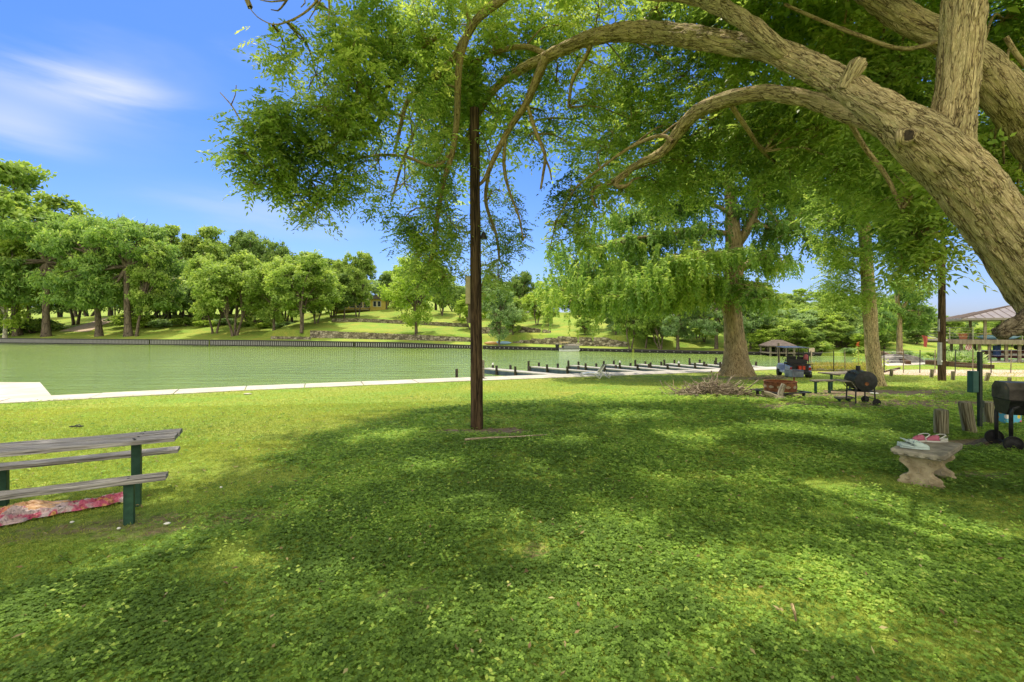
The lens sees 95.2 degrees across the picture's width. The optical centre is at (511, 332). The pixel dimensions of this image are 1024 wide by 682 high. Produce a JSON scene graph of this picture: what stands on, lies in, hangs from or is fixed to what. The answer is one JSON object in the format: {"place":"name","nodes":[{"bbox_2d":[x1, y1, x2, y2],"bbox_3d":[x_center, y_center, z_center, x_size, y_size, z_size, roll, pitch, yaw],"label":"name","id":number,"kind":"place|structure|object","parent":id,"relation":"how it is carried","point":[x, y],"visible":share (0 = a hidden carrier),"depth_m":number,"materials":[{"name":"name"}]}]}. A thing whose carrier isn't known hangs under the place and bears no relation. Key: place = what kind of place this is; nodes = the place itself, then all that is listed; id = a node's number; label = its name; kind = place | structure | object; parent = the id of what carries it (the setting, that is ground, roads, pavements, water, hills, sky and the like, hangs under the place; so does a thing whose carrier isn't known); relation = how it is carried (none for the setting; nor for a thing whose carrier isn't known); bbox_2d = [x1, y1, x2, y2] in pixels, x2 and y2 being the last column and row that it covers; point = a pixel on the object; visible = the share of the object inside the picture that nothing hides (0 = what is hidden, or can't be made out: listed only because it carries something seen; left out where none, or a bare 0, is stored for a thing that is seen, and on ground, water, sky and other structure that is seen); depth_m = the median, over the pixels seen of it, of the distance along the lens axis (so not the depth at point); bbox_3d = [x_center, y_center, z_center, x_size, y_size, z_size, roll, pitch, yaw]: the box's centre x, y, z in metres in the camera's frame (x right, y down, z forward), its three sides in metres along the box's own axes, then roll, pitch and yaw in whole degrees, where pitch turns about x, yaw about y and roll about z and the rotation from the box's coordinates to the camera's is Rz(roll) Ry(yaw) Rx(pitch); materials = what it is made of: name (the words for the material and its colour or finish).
{"place":"outdoors","nodes":[
{"label":"outdoors","id":0,"kind":"place"},
{"bbox_2d":[62,318,110,331],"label":"driveway","id":1,"kind":"structure","parent":0,"point":[88,327],"depth_m":129.56,"materials":[{"name":"grey concrete"}]},
{"bbox_2d":[0,360,1016,403],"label":"path","id":2,"kind":"structure","parent":0,"point":[180,391],"depth_m":20.70,"materials":[{"name":"concrete"}]},
{"bbox_2d":[0,301,1023,681],"bbox_3d":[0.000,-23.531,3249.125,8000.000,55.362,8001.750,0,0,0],"label":"ground","id":3,"kind":"structure","parent":0,"point":[558,327],"depth_m":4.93,"materials":[{"name":"green plant"}]},
{"bbox_2d":[0,232,41,337],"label":"sycamore tree","id":4,"kind":"object","parent":3,"relation":"on","point":[14,321],"visible":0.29,"depth_m":115.83,"materials":[{"name":"green plant"}]},
{"bbox_2d":[0,382,50,398],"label":"concrete landing","id":5,"kind":"object","parent":3,"relation":"on","point":[9,390],"visible":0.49,"depth_m":18.51,"materials":[{"name":"white concrete"}]},
{"bbox_2d":[0,318,69,332],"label":"bush","id":6,"kind":"object","parent":3,"relation":"on","point":[34,326],"visible":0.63,"depth_m":124.84,"materials":[{"name":"green plant"}]},
{"bbox_2d":[0,158,96,335],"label":"riverside tree","id":7,"kind":"object","parent":3,"relation":"on","point":[20,178],"visible":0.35,"depth_m":119.12,"materials":[{"name":"green plant"}]},
{"bbox_2d":[29,267,77,314],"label":"woodland tree","id":8,"kind":"object","parent":3,"relation":"on","point":[39,309],"visible":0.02,"depth_m":198.32,"materials":[{"name":"green plant"}]},
{"bbox_2d":[0,210,116,336],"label":"cypress tree","id":9,"kind":"object","parent":3,"relation":"on","point":[22,230],"visible":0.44,"depth_m":112.54,"materials":[{"name":"green plant"}]},
{"bbox_2d":[0,492,122,525],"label":"blanket","id":10,"kind":"object","parent":3,"relation":"on","point":[13,514],"visible":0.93,"depth_m":4.46,"materials":[{"name":"fabric"}]},
{"bbox_2d":[0,500,69,509],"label":"plastic bag","id":11,"kind":"object","parent":10,"relation":"on","point":[33,504],"visible":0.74,"depth_m":4.48,"materials":[{"name":"plastic"}]},
{"bbox_2d":[0,338,148,344],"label":"bulkhead","id":12,"kind":"object","parent":3,"relation":"on","point":[79,341],"visible":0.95,"depth_m":105.99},
{"bbox_2d":[19,212,144,336],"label":"cypress tree","id":13,"kind":"object","parent":3,"relation":"on","point":[57,281],"visible":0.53,"depth_m":104.95,"materials":[{"name":"green plant"}]},
{"bbox_2d":[0,428,182,524],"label":"park bench","id":14,"kind":"object","parent":3,"relation":"on","point":[132,487],"visible":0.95,"depth_m":4.49,"materials":[{"name":"grey wood"}]},
{"bbox_2d":[102,313,156,325],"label":"bush","id":15,"kind":"object","parent":3,"relation":"on","point":[119,320],"visible":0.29,"depth_m":122.57,"materials":[{"name":"green plant"}]},
{"bbox_2d":[69,219,190,336],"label":"cypress tree","id":16,"kind":"object","parent":3,"relation":"on","point":[110,239],"visible":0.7,"depth_m":106.52,"materials":[{"name":"green plant"}]},
{"bbox_2d":[123,237,172,336],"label":"riverside tree","id":17,"kind":"object","parent":3,"relation":"on","point":[140,297],"visible":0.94,"depth_m":106.08,"materials":[{"name":"green plant"}]},
{"bbox_2d":[147,318,178,327],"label":"bush","id":18,"kind":"object","parent":3,"relation":"on","point":[159,322],"visible":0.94,"depth_m":118.26,"materials":[{"name":"green plant"}]},
{"bbox_2d":[154,223,184,318],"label":"woodland tree","id":19,"kind":"object","parent":3,"relation":"on","point":[173,239],"visible":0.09,"depth_m":137.11,"materials":[{"name":"green plant"}]},
{"bbox_2d":[149,339,208,344],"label":"bulkhead","id":20,"kind":"object","parent":3,"relation":"on","point":[177,342],"visible":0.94,"depth_m":95.52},
{"bbox_2d":[169,317,202,325],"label":"bush","id":21,"kind":"object","parent":3,"relation":"on","point":[186,321],"visible":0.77,"depth_m":119.03,"materials":[{"name":"green plant"}]},
{"bbox_2d":[176,233,204,316],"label":"woodland tree","id":22,"kind":"object","parent":3,"relation":"on","point":[187,246],"visible":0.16,"depth_m":135.04,"materials":[{"name":"green plant"}]},
{"bbox_2d":[174,276,217,319],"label":"woodland tree","id":23,"kind":"object","parent":3,"relation":"on","point":[186,299],"visible":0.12,"depth_m":120.67,"materials":[{"name":"green plant"}]},
{"bbox_2d":[176,224,228,316],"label":"woodland tree","id":24,"kind":"object","parent":3,"relation":"on","point":[210,244],"visible":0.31,"depth_m":134.12,"materials":[{"name":"green plant"}]},
{"bbox_2d":[180,253,234,333],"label":"oak tree","id":25,"kind":"object","parent":3,"relation":"on","point":[200,308],"visible":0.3,"depth_m":101.72,"materials":[{"name":"green plant"}]},
{"bbox_2d":[182,249,279,336],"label":"oak tree","id":26,"kind":"object","parent":3,"relation":"on","point":[214,282],"visible":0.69,"depth_m":94.75,"materials":[{"name":"green plant"}]},
{"bbox_2d":[219,229,277,322],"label":"oak tree","id":27,"kind":"object","parent":3,"relation":"on","point":[238,240],"visible":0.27,"depth_m":113.73,"materials":[{"name":"green plant"}]},
{"bbox_2d":[234,255,294,330],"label":"oak tree","id":28,"kind":"object","parent":3,"relation":"on","point":[255,277],"visible":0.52,"depth_m":94.60,"materials":[{"name":"green plant"}]},
{"bbox_2d":[256,238,298,321],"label":"oak tree","id":29,"kind":"object","parent":3,"relation":"on","point":[282,251],"visible":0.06,"depth_m":114.93,"materials":[{"name":"green plant"}]},
{"bbox_2d":[209,340,353,346],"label":"bulkhead","id":30,"kind":"object","parent":3,"relation":"on","point":[281,343],"visible":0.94,"depth_m":87.03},
{"bbox_2d":[261,249,347,332],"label":"oak tree","id":31,"kind":"object","parent":3,"relation":"on","point":[301,276],"visible":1,"depth_m":91.88,"materials":[{"name":"green plant"}]},
{"bbox_2d":[299,270,340,323],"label":"hillside tree","id":32,"kind":"object","parent":3,"relation":"on","point":[322,307],"visible":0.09,"depth_m":99.94,"materials":[{"name":"green plant"}]},
{"bbox_2d":[323,259,348,316],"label":"hillside tree","id":33,"kind":"object","parent":3,"relation":"on","point":[338,267],"visible":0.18,"depth_m":111.94,"materials":[{"name":"green plant"}]},
{"bbox_2d":[332,271,358,317],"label":"hillside tree","id":34,"kind":"object","parent":3,"relation":"on","point":[343,279],"visible":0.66,"depth_m":105.40,"materials":[{"name":"green plant"}]},
{"bbox_2d":[341,250,377,316],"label":"hillside tree","id":35,"kind":"object","parent":3,"relation":"on","point":[361,266],"visible":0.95,"depth_m":107.43,"materials":[{"name":"green plant"}]},
{"bbox_2d":[335,295,389,312],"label":"house","id":36,"kind":"structure","parent":3,"relation":"on","point":[376,302],"depth_m":119.17,"materials":[{"name":"yellow paint"}]},
{"bbox_2d":[310,330,469,341],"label":"stone wall","id":37,"kind":"structure","parent":3,"relation":"on","point":[338,334],"depth_m":86.46,"materials":[{"name":"beige stone"}]},
{"bbox_2d":[332,318,467,326],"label":"stone wall","id":38,"kind":"structure","parent":3,"relation":"on","point":[396,322],"depth_m":97.81,"materials":[{"name":"grey stone"}]},
{"bbox_2d":[354,341,469,348],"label":"bulkhead","id":39,"kind":"object","parent":3,"relation":"on","point":[395,345],"visible":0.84,"depth_m":78.72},
{"bbox_2d":[377,254,448,334],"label":"hillside tree","id":40,"kind":"object","parent":3,"relation":"on","point":[396,292],"visible":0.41,"depth_m":82.93,"materials":[{"name":"green plant"}]},
{"bbox_2d":[452,294,486,329],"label":"hillside tree","id":41,"kind":"object","parent":3,"relation":"on","point":[461,306],"visible":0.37,"depth_m":89.13,"materials":[{"name":"green plant"}]},
{"bbox_2d":[465,106,486,429],"bbox_3d":[-0.704,-1.054,8.913,0.288,6.404,0.482,0,0,-45],"label":"utility pole","id":42,"kind":"object","parent":3,"relation":"on","point":[473,295],"visible":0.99,"depth_m":8.76,"materials":[{"name":"brown wood"}]},
{"bbox_2d":[482,283,523,345],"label":"riverside tree","id":43,"kind":"object","parent":3,"relation":"on","point":[507,313],"visible":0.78,"depth_m":72.90,"materials":[{"name":"green plant"}]},
{"bbox_2d":[0,384,1023,681],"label":"clover ground cover","id":44,"kind":"object","parent":3,"relation":"on","point":[94,582],"visible":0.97,"depth_m":3.50,"materials":[{"name":"green plant"}]},
{"bbox_2d":[0,395,1023,681],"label":"fallen leaves","id":45,"kind":"object","parent":3,"relation":"on","point":[532,529],"depth_m":4.59,"materials":[{"name":"brown plant"}]},
{"bbox_2d":[498,296,529,334],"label":"hillside tree","id":46,"kind":"object","parent":3,"relation":"on","point":[517,302],"visible":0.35,"depth_m":77.36,"materials":[{"name":"green plant"}]},
{"bbox_2d":[482,326,550,333],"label":"stone wall","id":47,"kind":"structure","parent":3,"relation":"on","point":[485,330],"depth_m":78.76,"materials":[{"name":"grey stone"}]},
{"bbox_2d":[505,270,536,316],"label":"hillside tree","id":48,"kind":"object","parent":3,"relation":"on","point":[523,282],"visible":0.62,"depth_m":97.04,"materials":[{"name":"green plant"}]},
{"bbox_2d":[520,289,542,324],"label":"hillside tree","id":49,"kind":"object","parent":3,"relation":"on","point":[530,296],"visible":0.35,"depth_m":86.09,"materials":[{"name":"green plant"}]},
{"bbox_2d":[483,345,631,351],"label":"bulkhead","id":50,"kind":"object","parent":3,"relation":"on","point":[550,348],"visible":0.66,"depth_m":68.32,"materials":[{"name":"grey concrete"}]},
{"bbox_2d":[513,336,626,346],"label":"stone wall","id":51,"kind":"structure","parent":3,"relation":"on","point":[597,341],"depth_m":70.31,"materials":[{"name":"beige stone"}]},
{"bbox_2d":[194,0,1023,339],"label":"shade tree","id":52,"kind":"object","parent":3,"relation":"on","point":[862,102],"visible":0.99,"depth_m":7.03,"materials":[{"name":"green plant"}]},
{"bbox_2d":[613,311,649,348],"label":"riverside tree","id":53,"kind":"object","parent":3,"relation":"on","point":[635,325],"visible":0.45,"depth_m":63.32,"materials":[{"name":"green plant"}]},
{"bbox_2d":[634,310,663,347],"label":"riverside tree","id":54,"kind":"object","parent":3,"relation":"on","point":[640,334],"visible":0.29,"depth_m":62.35,"materials":[{"name":"green plant"}]},
{"bbox_2d":[641,312,672,348],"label":"riverside tree","id":55,"kind":"object","parent":3,"relation":"on","point":[651,341],"visible":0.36,"depth_m":61.82,"materials":[{"name":"green plant"}]},
{"bbox_2d":[658,309,699,349],"bbox_3d":[21.485,-1.309,60.906,6.460,7.634,5.873,0,0,14],"label":"riverside tree","id":56,"kind":"object","parent":3,"relation":"on","point":[677,325],"visible":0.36,"depth_m":60.33,"materials":[{"name":"green plant"}]},
{"bbox_2d":[529,109,839,376],"bbox_3d":[9.300,-5.505,25.388,17.774,16.157,10.711,0,0,-17],"label":"cypress tree","id":57,"kind":"object","parent":3,"relation":"on","point":[693,274],"visible":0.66,"depth_m":23.21,"materials":[{"name":"green plant"}]},
{"bbox_2d":[688,303,723,348],"bbox_3d":[25.784,-1.592,59.715,7.094,8.015,7.310,0,0,11],"label":"riverside tree","id":58,"kind":"object","parent":3,"relation":"on","point":[716,328],"visible":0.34,"depth_m":58.20,"materials":[{"name":"green plant"}]},
{"bbox_2d":[648,371,764,397],"bbox_3d":[6.231,1.571,14.332,3.773,0.843,2.052,0,0,0],"label":"brush pile","id":59,"kind":"object","parent":3,"relation":"on","point":[711,386],"visible":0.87,"depth_m":14.11,"materials":[{"name":"brown wood"}]},
{"bbox_2d":[634,349,821,355],"bbox_3d":[25.253,2.742,56.757,20.900,1.016,1.090,0,0,26],"label":"bulkhead","id":60,"kind":"object","parent":3,"relation":"on","point":[699,352],"visible":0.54,"depth_m":57.65,"materials":[{"name":"grey concrete"}]},
{"bbox_2d":[742,307,781,348],"bbox_3d":[29.689,-1.154,57.593,5.972,7.063,5.824,0,0,16],"label":"riverside tree","id":61,"kind":"object","parent":3,"relation":"on","point":[751,324],"visible":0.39,"depth_m":56.49,"materials":[{"name":"green plant"}]},
{"bbox_2d":[746,329,791,350],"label":"woodland tree","id":62,"kind":"object","parent":3,"relation":"on","point":[755,337],"visible":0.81,"depth_m":55.14,"materials":[{"name":"green plant"}]},
{"bbox_2d":[761,383,789,400],"bbox_3d":[7.186,1.662,12.796,0.711,0.515,0.308,0,0,9],"label":"driftwood stump","id":63,"kind":"object","parent":3,"relation":"on","point":[781,389],"visible":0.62,"depth_m":12.74,"materials":[{"name":"beige wood"}]},
{"bbox_2d":[750,379,811,396],"bbox_3d":[7.856,1.691,13.694,1.128,0.521,1.128,0,0,-17],"label":"fire pit","id":64,"kind":"object","parent":3,"relation":"on","point":[772,385],"visible":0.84,"depth_m":13.42,"materials":[{"name":"metal"}]},
{"bbox_2d":[765,319,816,344],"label":"woodland tree","id":65,"kind":"object","parent":3,"relation":"on","point":[782,329],"visible":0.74,"depth_m":54.06,"materials":[{"name":"green plant"}]},
{"bbox_2d":[776,346,812,377],"bbox_3d":[14.107,1.492,23.373,1.062,1.519,2.274,0,0,13],"label":"golf cart","id":66,"kind":"object","parent":3,"relation":"on","point":[792,362],"visible":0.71,"depth_m":22.91,"materials":[{"name":"paint"}]},
{"bbox_2d":[773,308,822,343],"bbox_3d":[36.668,-0.726,60.335,7.148,4.844,7.057,0,0,-10],"label":"woodland tree","id":67,"kind":"object","parent":3,"relation":"on","point":[798,316],"visible":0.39,"depth_m":58.95,"materials":[{"name":"green plant"}]},
{"bbox_2d":[785,288,818,303],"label":"woodland tree","id":68,"kind":"object","parent":3,"relation":"on","point":[796,292],"visible":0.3,"depth_m":100.94,"materials":[{"name":"green plant"}]},
{"bbox_2d":[802,340,835,351],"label":"woodland tree","id":69,"kind":"object","parent":3,"relation":"on","point":[821,346],"visible":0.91,"depth_m":53.33,"materials":[{"name":"green plant"}]},
{"bbox_2d":[798,307,849,341],"bbox_3d":[39.411,-0.926,60.475,6.892,4.739,6.722,0,0,32],"label":"woodland tree","id":70,"kind":"object","parent":3,"relation":"on","point":[830,319],"visible":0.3,"depth_m":58.63,"materials":[{"name":"green plant"}]},
{"bbox_2d":[812,323,841,343],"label":"woodland tree","id":71,"kind":"object","parent":3,"relation":"on","point":[826,328],"visible":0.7,"depth_m":55.40,"materials":[{"name":"green plant"}]},
{"bbox_2d":[807,361,865,370],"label":"flower bed weeds","id":72,"kind":"object","parent":3,"relation":"on","point":[829,365],"visible":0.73,"depth_m":28.04,"materials":[{"name":"plant"}]},
{"bbox_2d":[820,321,855,347],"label":"woodland tree","id":73,"kind":"object","parent":3,"relation":"on","point":[846,327],"visible":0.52,"depth_m":55.89,"materials":[{"name":"green plant"}]},
{"bbox_2d":[847,333,863,346],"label":"woodland tree","id":74,"kind":"object","parent":3,"relation":"on","point":[855,338],"visible":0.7,"depth_m":54.44,"materials":[{"name":"green plant"}]},
{"bbox_2d":[833,365,880,405],"bbox_3d":[8.675,1.331,11.782,0.823,0.959,0.655,0,0,14],"label":"barrel grill","id":75,"kind":"object","parent":3,"relation":"on","point":[857,379],"visible":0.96,"depth_m":11.52,"materials":[{"name":"black paint"}]},
{"bbox_2d":[789,86,934,385],"bbox_3d":[12.989,-3.974,16.963,11.352,12.274,5.308,0,0,-32],"label":"pecan tree","id":76,"kind":"object","parent":3,"relation":"on","point":[837,257],"visible":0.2,"depth_m":16.40,"materials":[{"name":"green plant"}]},
{"bbox_2d":[902,327,932,343],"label":"woodland tree","id":77,"kind":"object","parent":3,"relation":"on","point":[914,333],"visible":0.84,"depth_m":60.48,"materials":[{"name":"green plant"}]},
{"bbox_2d":[890,438,962,489],"bbox_3d":[4.901,1.579,5.517,0.960,0.478,0.470,0,0,-37],"label":"stone bench","id":78,"kind":"object","parent":3,"relation":"on","point":[921,465],"visible":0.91,"depth_m":5.33,"materials":[{"name":"grey stone"}]},
{"bbox_2d":[900,439,929,449],"bbox_3d":[4.631,1.290,5.377,0.268,0.096,0.116,0,0,29],"label":"clog","id":79,"kind":"object","parent":78,"relation":"on","point":[919,445],"visible":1,"depth_m":5.35,"materials":[{"name":"white plastic"}]},
{"bbox_2d":[933,408,948,437],"bbox_3d":[7.199,1.587,7.843,0.200,0.623,0.199,0,0,0],"label":"log post","id":80,"kind":"object","parent":3,"relation":"on","point":[940,420],"visible":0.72,"depth_m":7.78,"materials":[{"name":"brown wood"}]},
{"bbox_2d":[937,253,945,380],"bbox_3d":[17.398,-0.492,18.927,0.314,5.526,0.305,0,0,0],"label":"utility pole","id":81,"kind":"object","parent":3,"relation":"on","point":[941,358],"visible":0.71,"depth_m":18.84,"materials":[{"name":"brown wood"}]},
{"bbox_2d":[925,360,994,368],"bbox_3d":[29.607,2.149,31.116,0.300,0.320,5.404,0,0,9],"label":"edging timber","id":82,"kind":"object","parent":3,"relation":"on","point":[959,364],"visible":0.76,"depth_m":30.62,"materials":[{"name":"brown wood"}]},
{"bbox_2d":[936,345,989,363],"bbox_3d":[40.664,1.795,42.694,3.852,1.171,31.378,0,0,44],"label":"shore shrub","id":83,"kind":"object","parent":3,"relation":"on","point":[963,355],"visible":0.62,"depth_m":32.26,"materials":[{"name":"green plant"}]},
{"bbox_2d":[958,401,976,433],"bbox_3d":[7.832,1.539,8.036,0.280,0.723,0.191,0,0,0],"label":"log post","id":84,"kind":"object","parent":3,"relation":"on","point":[967,416],"visible":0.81,"depth_m":7.97,"materials":[{"name":"brown wood"}]},
{"bbox_2d":[967,352,984,427],"bbox_3d":[8.420,1.065,8.485,0.219,1.420,0.111,0,0,0],"label":"box post","id":85,"kind":"object","parent":3,"relation":"on","point":[974,381],"visible":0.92,"depth_m":8.44,"materials":[{"name":"green metal"}]},
{"bbox_2d":[983,401,994,424],"bbox_3d":[9.038,1.607,8.857,0.201,0.606,0.173,0,0,0],"label":"log post","id":86,"kind":"object","parent":3,"relation":"on","point":[988,411],"visible":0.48,"depth_m":8.80,"materials":[{"name":"brown wood"}]},
{"bbox_2d":[955,349,1023,372],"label":"wire fence","id":87,"kind":"object","parent":3,"relation":"on","point":[991,350],"visible":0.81,"depth_m":23.94,"materials":[{"name":"metal"}]},
{"bbox_2d":[984,381,1023,450],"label":"barrel grill","id":88,"kind":"object","parent":3,"relation":"on","point":[1008,397],"visible":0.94,"depth_m":6.93,"materials":[{"name":"metal"}]},
{"bbox_2d":[0,343,1023,394],"bbox_3d":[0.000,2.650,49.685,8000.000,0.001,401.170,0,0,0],"label":"water","id":89,"kind":"structure","parent":0,"point":[60,369],"depth_m":40.83,"materials":[{"name":"green liquid"}]},
{"bbox_2d":[484,363,555,375],"bbox_3d":[0.432,2.754,28.119,1.016,1.592,6.626,0,0,-42],"label":"dock finger","id":90,"kind":"object","parent":89,"relation":"on","point":[496,370],"visible":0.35,"depth_m":28.33},
{"bbox_2d":[527,361,607,373],"bbox_3d":[3.571,2.750,29.325,0.800,1.600,6.897,0,0,-40],"label":"dock finger","id":91,"kind":"object","parent":89,"relation":"on","point":[557,370],"visible":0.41,"depth_m":29.99},
{"bbox_2d":[555,342,579,350],"bbox_3d":[7.722,2.078,65.105,3.363,1.425,1.900,0,0,-3],"label":"pontoon boat","id":92,"kind":"object","parent":89,"relation":"on","point":[570,347],"visible":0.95,"depth_m":64.25,"materials":[{"name":"metal"}]},
{"bbox_2d":[567,360,636,371],"bbox_3d":[6.112,2.770,30.244,0.800,1.560,6.885,0,0,-33],"label":"dock finger","id":93,"kind":"object","parent":89,"relation":"on","point":[589,368],"visible":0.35,"depth_m":30.88},
{"bbox_2d":[603,360,667,370],"bbox_3d":[8.446,2.738,30.906,0.816,1.625,6.746,0,0,-28],"label":"dock finger","id":94,"kind":"object","parent":89,"relation":"on","point":[630,367],"visible":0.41,"depth_m":31.31},
{"bbox_2d":[634,360,694,369],"bbox_3d":[10.633,2.724,31.407,0.816,1.651,6.597,0,0,-23],"label":"dock finger","id":95,"kind":"object","parent":89,"relation":"on","point":[660,366],"visible":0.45,"depth_m":31.79},
{"bbox_2d":[663,359,719,368],"bbox_3d":[12.695,2.792,31.918,0.800,1.515,6.487,0,0,-19],"label":"dock finger","id":96,"kind":"object","parent":89,"relation":"on","point":[673,364],"visible":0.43,"depth_m":32.72},
{"bbox_2d":[758,340,796,355],"bbox_3d":[30.045,1.955,53.000,2.865,2.190,3.400,0,0,8],"label":"boathouse","id":97,"kind":"object","parent":89,"relation":"on","point":[771,343],"visible":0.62,"depth_m":51.98,"materials":[{"name":"brown wood"}]},
{"bbox_2d":[881,354,924,362],"bbox_3d":[31.739,2.371,37.824,5.859,1.257,4.706,0,0,0],"label":"stone mound","id":98,"kind":"object","parent":89,"relation":"in","point":[892,359],"visible":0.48,"depth_m":37.24,"materials":[{"name":"grey stone"}]},
{"bbox_2d":[857,275,937,354],"bbox_3d":[31.757,-1.245,37.933,7.502,7.363,4.810,0,0,-23],"label":"cypress tree","id":99,"kind":"object","parent":98,"relation":"on","point":[910,307],"visible":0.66,"depth_m":37.53,"materials":[{"name":"green plant"}]},
{"bbox_2d":[928,305,1023,361],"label":"boathouse","id":100,"kind":"object","parent":89,"relation":"on","point":[1001,314],"visible":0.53,"depth_m":37.59,"materials":[{"name":"metal"}]},
{"bbox_2d":[0,0,1023,316],"label":"sky","id":101,"kind":"structure","parent":0,"point":[116,99],"materials":[{"name":"blue"}]},
{"bbox_2d":[884,369,1023,376],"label":"gravel court","id":102,"kind":"object","parent":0,"point":[926,371],"visible":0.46,"depth_m":25.03,"materials":[{"name":"beige gravel"}]},
{"bbox_3d":[41.092,2.430,36.496,0.500,0.500,0.500,0,0,0],"label":"lift tank","id":103,"kind":"object","parent":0,"visible":0},
{"bbox_2d":[975,345,1023,357],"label":"motor boat","id":104,"kind":"object","parent":103,"relation":"on","point":[1014,353],"visible":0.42,"depth_m":37.88,"materials":[{"name":"white plastic"}]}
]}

